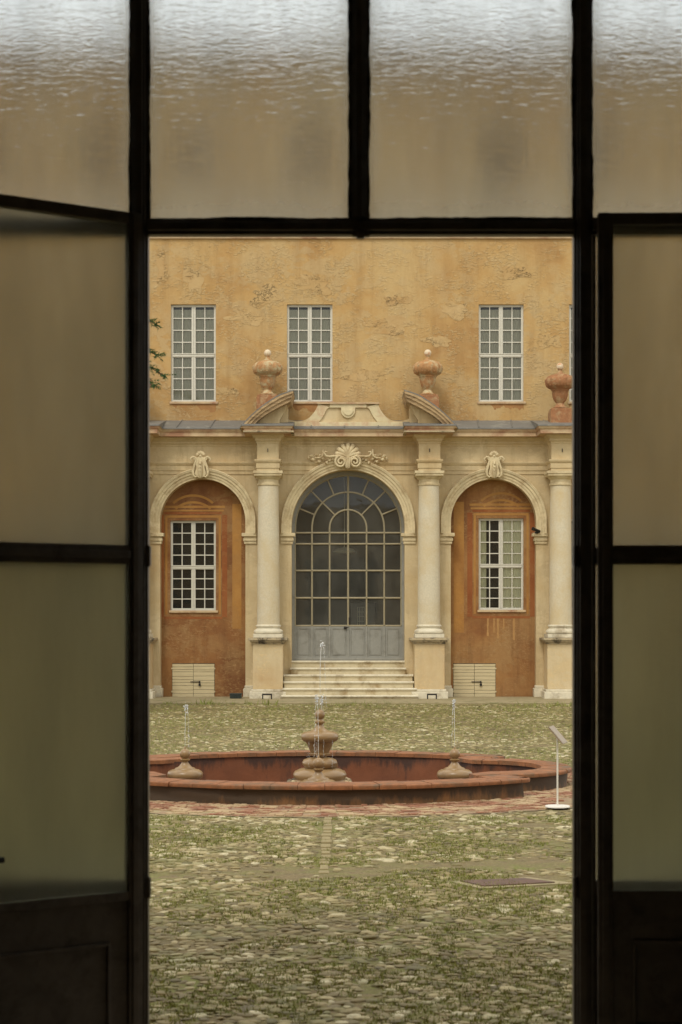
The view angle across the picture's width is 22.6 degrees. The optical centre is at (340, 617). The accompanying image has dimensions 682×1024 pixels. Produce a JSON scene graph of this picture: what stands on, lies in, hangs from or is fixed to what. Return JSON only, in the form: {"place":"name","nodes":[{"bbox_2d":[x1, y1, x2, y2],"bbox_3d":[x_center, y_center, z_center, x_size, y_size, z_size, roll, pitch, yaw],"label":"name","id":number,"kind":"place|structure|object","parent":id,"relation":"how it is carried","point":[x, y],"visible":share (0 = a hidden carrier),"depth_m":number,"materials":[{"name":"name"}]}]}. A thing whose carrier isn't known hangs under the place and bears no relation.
{"place":"outdoors","nodes":[
{"label":"outdoors","id":0,"kind":"place"},
{"bbox_2d":[150,704,571,1023],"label":"ground","id":1,"kind":"structure","parent":0,"point":[287,871],"depth_m":12.52,"materials":[{"name":"brown soil"}]},
{"bbox_2d":[150,317,175,390],"bbox_3d":[-5.229,-2.359,34.036,3.868,8.703,3.396,0,0,0],"label":"conifer tree","id":2,"kind":"object","parent":1,"relation":"on","point":[155,385],"visible":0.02,"depth_m":34.12,"materials":[{"name":"green plant"}]},
{"bbox_2d":[318,817,331,873],"bbox_3d":[-0.124,1.888,14.341,0.095,0.024,3.481,0,0,0],"label":"slab row","id":3,"kind":"object","parent":1,"relation":"on","point":[326,838],"visible":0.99,"depth_m":14.08,"materials":[{"name":"beige stone"}]},
{"bbox_2d":[150,704,571,1023],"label":"cobblestones","id":4,"kind":"structure","parent":1,"relation":"on","point":[185,939],"depth_m":11.41,"materials":[{"name":"beige stone"}]},
{"bbox_2d":[150,237,571,698],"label":"palace","id":5,"kind":"structure","parent":1,"relation":"on","point":[451,576],"depth_m":40.37,"materials":[{"name":"paint"}]},
{"bbox_2d":[169,521,217,612],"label":"window","id":6,"kind":"structure","parent":5,"relation":"in","point":[193,567],"depth_m":40.35,"materials":[{"name":"white paint"}]},
{"bbox_2d":[170,305,217,403],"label":"window","id":7,"kind":"structure","parent":5,"relation":"in","point":[193,332],"depth_m":40.64,"materials":[{"name":"white paint"}]},
{"bbox_2d":[252,349,282,408],"bbox_3d":[-1.719,-5.566,39.950,0.712,1.431,0.698,0,0,0],"label":"terracotta urn","id":8,"kind":"object","parent":5,"relation":"on","point":[267,370],"visible":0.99,"depth_m":39.74,"materials":[{"name":"orange ceramic"}]},
{"bbox_2d":[287,305,333,403],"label":"window","id":9,"kind":"structure","parent":5,"relation":"in","point":[309,332],"depth_m":40.64,"materials":[{"name":"white paint"}]},
{"bbox_2d":[333,476,355,552],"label":"hall lamp","id":10,"kind":"object","parent":5,"relation":"hanging from","point":[342,550],"visible":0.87,"depth_m":42.88,"materials":[{"name":"black metal"}]},
{"bbox_2d":[292,471,403,659],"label":"door","id":11,"kind":"structure","parent":5,"relation":"in","point":[341,642],"depth_m":40.40,"materials":[{"name":"grey paint"}]},
{"bbox_2d":[351,603,374,624],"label":"inner door","id":12,"kind":"structure","parent":5,"relation":"in","point":[358,610],"depth_m":46.40,"materials":[{"name":"grey paint"}]},
{"bbox_2d":[413,349,442,407],"bbox_3d":[2.030,-5.566,39.950,0.712,1.431,0.698,0,0,0],"label":"terracotta urn","id":13,"kind":"object","parent":5,"relation":"on","point":[427,370],"visible":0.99,"depth_m":39.75,"materials":[{"name":"orange ceramic"}]},
{"bbox_2d":[477,305,525,403],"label":"window","id":14,"kind":"structure","parent":5,"relation":"in","point":[500,331],"depth_m":40.64,"materials":[{"name":"white paint"}]},
{"bbox_2d":[477,518,525,611],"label":"window","id":15,"kind":"structure","parent":5,"relation":"in","point":[510,565],"depth_m":40.41,"materials":[{"name":"white paint"}]},
{"bbox_2d":[531,527,540,533],"bbox_3d":[4.532,-2.043,39.882,0.262,0.150,0.192,0,0,-34],"label":"security camera","id":16,"kind":"object","parent":5,"relation":"attached to","point":[537,531],"visible":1,"depth_m":39.80,"materials":[{"name":"black plastic"}]},
{"bbox_2d":[545,363,571,422],"bbox_3d":[5.113,-5.234,39.850,0.712,1.431,0.698,0,0,0],"label":"terracotta urn","id":17,"kind":"object","parent":5,"relation":"on","point":[559,384],"visible":0.95,"depth_m":39.62,"materials":[{"name":"orange ceramic"}]},
{"bbox_2d":[568,305,571,403],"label":"window","id":18,"kind":"structure","parent":5,"relation":"in","point":[570,311],"depth_m":40.58,"materials":[{"name":"white paint"}]},
{"bbox_2d":[571,519,571,552],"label":"window","id":19,"kind":"structure","parent":5,"relation":"in","point":[571,519],"depth_m":40.65,"materials":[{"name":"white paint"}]},
{"bbox_2d":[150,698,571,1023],"bbox_3d":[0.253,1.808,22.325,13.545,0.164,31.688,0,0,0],"label":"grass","id":20,"kind":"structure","parent":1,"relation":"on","point":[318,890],"depth_m":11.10,"materials":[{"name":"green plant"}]},
{"bbox_2d":[150,640,571,804],"bbox_3d":[-0.241,1.322,19.367,5.710,2.136,4.568,0,0,0],"label":"fountain","id":21,"kind":"object","parent":1,"relation":"on","point":[319,772],"visible":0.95,"depth_m":19.18,"materials":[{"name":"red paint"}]},
{"bbox_2d":[150,772,571,817],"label":"brick paving","id":22,"kind":"structure","parent":1,"relation":"on","point":[533,800],"depth_m":16.84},
{"bbox_2d":[545,725,569,807],"bbox_3d":[2.140,1.468,16.870,0.244,0.804,0.244,0,0,0],"label":"sign stand","id":23,"kind":"object","parent":22,"relation":"on","point":[557,734],"visible":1,"depth_m":16.86,"materials":[{"name":"white metal"}]},
{"bbox_2d":[453,877,570,888],"bbox_3d":[1.210,1.888,12.160,0.822,0.024,0.375,0,0,-19],"label":"drain cover","id":24,"kind":"object","parent":1,"relation":"on","point":[529,881],"visible":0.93,"depth_m":12.10,"materials":[{"name":"grey stone"}]},
{"bbox_2d":[150,697,571,703],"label":"pavement","id":25,"kind":"structure","parent":0,"point":[449,700],"depth_m":38.29,"materials":[{"name":"beige stone"}]},
{"bbox_2d":[229,693,241,697],"bbox_3d":[-2.424,1.795,39.315,0.280,0.110,0.290,0,0,0],"label":"rodent bait box","id":26,"kind":"object","parent":25,"relation":"on","point":[235,695],"visible":1,"depth_m":39.20,"materials":[{"name":"black plastic"}]},
{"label":"wall front","id":27,"kind":"structure","parent":0,"visible":0},
{"bbox_2d":[0,0,681,1023],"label":"glazed screen","id":28,"kind":"object","parent":27,"relation":"attached to","point":[128,128],"visible":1,"depth_m":5.94,"materials":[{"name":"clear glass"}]},
{"bbox_2d":[0,194,141,1023],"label":"door","id":29,"kind":"structure","parent":28,"relation":"in","point":[71,274],"depth_m":5.81,"materials":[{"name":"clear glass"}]},
{"bbox_2d":[597,212,681,1023],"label":"door","id":30,"kind":"structure","parent":28,"relation":"in","point":[639,255],"depth_m":5.93,"materials":[{"name":"glass"}]}
]}

